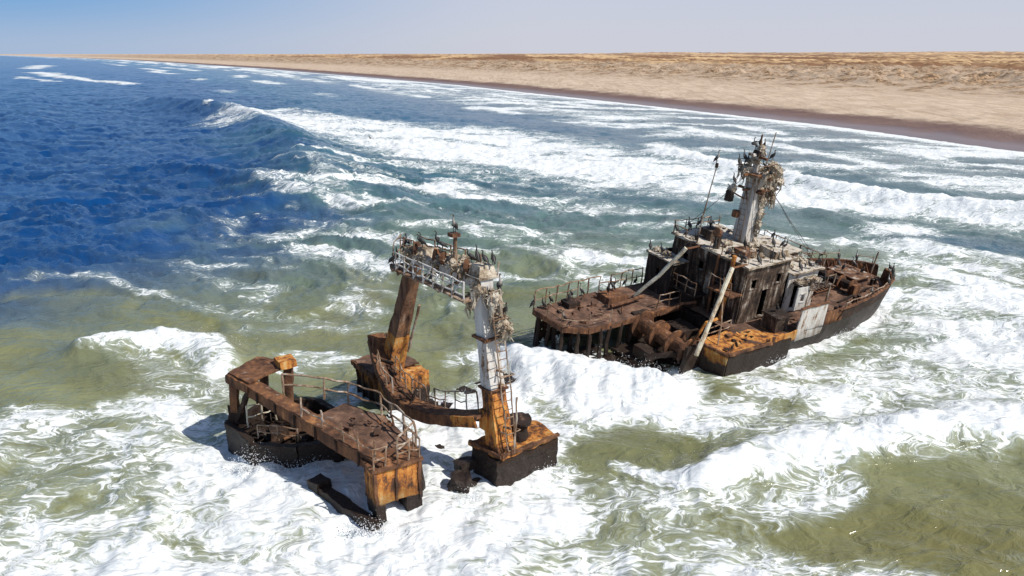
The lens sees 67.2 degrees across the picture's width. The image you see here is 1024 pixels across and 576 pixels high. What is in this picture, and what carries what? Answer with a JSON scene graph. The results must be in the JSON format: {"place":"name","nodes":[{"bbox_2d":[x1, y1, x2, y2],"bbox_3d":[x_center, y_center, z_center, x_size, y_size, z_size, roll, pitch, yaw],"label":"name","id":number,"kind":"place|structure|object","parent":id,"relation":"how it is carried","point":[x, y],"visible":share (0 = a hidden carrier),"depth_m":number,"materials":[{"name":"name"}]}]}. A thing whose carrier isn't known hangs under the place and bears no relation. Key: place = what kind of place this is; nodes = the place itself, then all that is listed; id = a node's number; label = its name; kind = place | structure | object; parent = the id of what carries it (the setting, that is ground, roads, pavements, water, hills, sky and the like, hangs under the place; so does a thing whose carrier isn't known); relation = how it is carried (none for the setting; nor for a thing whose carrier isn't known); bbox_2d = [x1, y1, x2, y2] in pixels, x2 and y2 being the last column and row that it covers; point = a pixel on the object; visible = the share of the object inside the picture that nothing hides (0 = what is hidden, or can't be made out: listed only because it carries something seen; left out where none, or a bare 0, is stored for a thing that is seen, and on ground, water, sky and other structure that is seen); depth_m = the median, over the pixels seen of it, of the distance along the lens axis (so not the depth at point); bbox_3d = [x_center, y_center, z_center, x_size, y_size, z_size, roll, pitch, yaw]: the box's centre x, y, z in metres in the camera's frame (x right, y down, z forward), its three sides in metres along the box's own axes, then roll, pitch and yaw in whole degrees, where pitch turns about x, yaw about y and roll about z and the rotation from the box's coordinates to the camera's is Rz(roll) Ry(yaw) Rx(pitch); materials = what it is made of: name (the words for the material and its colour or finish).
{"place":"outdoors","nodes":[
{"label":"outdoors","id":0,"kind":"place"},
{"bbox_2d":[0,55,1023,575],"bbox_3d":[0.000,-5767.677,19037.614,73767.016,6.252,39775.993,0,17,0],"label":"sea","id":1,"kind":"structure","parent":0,"point":[170,233],"depth_m":51.08,"materials":[{"name":"liquid"}]},
{"bbox_2d":[225,132,894,532],"bbox_3d":[7.127,-0.632,45.309,45.452,15.977,13.538,-14,22,-38],"label":"shipwreck","id":2,"kind":"object","parent":1,"relation":"in","point":[671,308],"visible":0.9,"depth_m":40.95,"materials":[{"name":"metal"}]},
{"bbox_2d":[388,253,394,265],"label":"cormorant","id":3,"kind":"object","parent":2,"relation":"on","point":[390,259],"visible":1,"depth_m":35.95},
{"bbox_2d":[397,233,411,248],"bbox_3d":[-5.011,-2.150,35.682,1.060,0.794,0.394,17,20,41],"label":"cormorant","id":4,"kind":"object","parent":2,"relation":"on","point":[407,241],"visible":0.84,"depth_m":35.64,"materials":[{"name":"black"}]},
{"bbox_2d":[417,232,426,247],"bbox_3d":[-4.053,-2.188,34.744,0.435,0.738,0.222,-7,17,-12],"label":"cormorant","id":5,"kind":"object","parent":2,"relation":"on","point":[421,239],"visible":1,"depth_m":34.68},
{"bbox_2d":[437,237,447,251],"bbox_3d":[-3.083,-1.951,33.987,0.531,0.666,0.243,-6,22,-5],"label":"cormorant","id":6,"kind":"object","parent":2,"relation":"on","point":[442,244],"visible":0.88,"depth_m":33.91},
{"bbox_2d":[444,251,454,264],"bbox_3d":[-2.666,-1.283,32.742,0.490,0.616,0.225,-2,17,3],"label":"cormorant","id":7,"kind":"object","parent":2,"relation":"on","point":[449,257],"visible":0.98,"depth_m":32.67,"materials":[{"name":"black"}]},
{"bbox_2d":[452,214,457,233],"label":"cormorant","id":8,"kind":"object","parent":2,"relation":"on","point":[454,224],"visible":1,"depth_m":32.81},
{"bbox_2d":[465,249,477,261],"bbox_3d":[-1.747,-1.369,32.737,0.540,0.678,0.247,-6,20,-8],"label":"cormorant","id":9,"kind":"object","parent":2,"relation":"on","point":[471,256],"visible":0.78,"depth_m":32.65,"materials":[{"name":"black"}]},
{"bbox_2d":[475,245,480,262],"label":"cormorant","id":10,"kind":"object","parent":2,"relation":"on","point":[477,255],"visible":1,"depth_m":32.24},
{"bbox_2d":[480,250,489,264],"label":"cormorant","id":11,"kind":"object","parent":2,"relation":"on","point":[485,258],"visible":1,"depth_m":31.39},
{"bbox_2d":[491,250,495,264],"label":"cormorant","id":12,"kind":"object","parent":2,"relation":"on","point":[493,257],"visible":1,"depth_m":31.53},
{"bbox_2d":[496,273,502,292],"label":"cormorant","id":13,"kind":"object","parent":2,"relation":"on","point":[499,284],"visible":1,"depth_m":31.35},
{"bbox_2d":[503,302,507,313],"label":"cormorant","id":14,"kind":"object","parent":2,"relation":"on","point":[505,308],"visible":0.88,"depth_m":31.52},
{"bbox_2d":[610,278,615,290],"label":"cormorant","id":15,"kind":"object","parent":2,"relation":"on","point":[612,285],"visible":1,"depth_m":49.44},
{"bbox_2d":[687,217,691,229],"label":"cormorant","id":16,"kind":"object","parent":2,"relation":"on","point":[689,224],"visible":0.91,"depth_m":50.92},
{"bbox_2d":[689,230,702,242],"bbox_3d":[11.678,-3.298,48.945,1.038,0.777,0.386,1,20,18],"label":"cormorant","id":17,"kind":"object","parent":2,"relation":"on","point":[695,236],"visible":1,"depth_m":48.85,"materials":[{"name":"black"}]},
{"bbox_2d":[713,150,720,163],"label":"cormorant","id":18,"kind":"object","parent":2,"relation":"on","point":[716,157],"visible":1,"depth_m":46.24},
{"bbox_2d":[733,172,736,183],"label":"cormorant","id":19,"kind":"object","parent":2,"relation":"on","point":[734,180],"visible":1,"depth_m":48.34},
{"bbox_2d":[736,251,747,263],"bbox_3d":[13.807,-1.863,46.191,0.395,0.795,1.062,-8,19,-26],"label":"cormorant","id":20,"kind":"object","parent":2,"relation":"on","point":[742,257],"visible":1,"depth_m":46.08,"materials":[{"name":"black"}]},
{"bbox_2d":[744,152,749,164],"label":"cormorant","id":21,"kind":"object","parent":2,"relation":"on","point":[746,159],"visible":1,"depth_m":47.71,"materials":[{"name":"black"}]},
{"bbox_2d":[751,137,759,149],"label":"cormorant","id":22,"kind":"object","parent":2,"relation":"on","point":[755,143],"visible":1,"depth_m":47.43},
{"bbox_2d":[757,251,761,264],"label":"cormorant","id":23,"kind":"object","parent":2,"relation":"on","point":[759,259],"visible":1,"depth_m":46.14,"materials":[{"name":"grey"}]},
{"bbox_2d":[769,249,773,261],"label":"cormorant","id":24,"kind":"object","parent":2,"relation":"on","point":[772,256],"visible":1,"depth_m":46.78,"materials":[{"name":"black"}]},
{"bbox_2d":[771,234,775,246],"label":"cormorant","id":25,"kind":"object","parent":2,"relation":"on","point":[773,242],"visible":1,"depth_m":47.93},
{"bbox_2d":[799,258,802,270],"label":"cormorant","id":26,"kind":"object","parent":2,"relation":"on","point":[800,267],"visible":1,"depth_m":48.72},
{"bbox_2d":[815,272,833,284],"bbox_3d":[19.746,-0.651,48.723,1.112,0.833,0.413,3,17,8],"label":"cormorant","id":27,"kind":"object","parent":2,"relation":"on","point":[824,277],"visible":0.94,"depth_m":48.62,"materials":[{"name":"black"}]},
{"bbox_2d":[201,325,1003,537],"bbox_3d":[-1.618,5.483,40.794,63.282,1.578,24.465,0,17,0],"label":"sea spray","id":28,"kind":"object","parent":1,"relation":"on","point":[252,467],"visible":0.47,"depth_m":34.22,"materials":[{"name":"white liquid"}]},
{"bbox_2d":[0,51,1023,151],"bbox_3d":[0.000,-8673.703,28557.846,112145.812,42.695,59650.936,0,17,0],"label":"beach and desert ground","id":29,"kind":"structure","parent":0,"point":[974,98],"depth_m":423.94,"materials":[{"name":"beige sand"}]},
{"bbox_2d":[0,0,1023,53],"label":"sky","id":30,"kind":"structure","parent":0,"point":[26,26],"materials":[{"name":"blue"}]}
]}

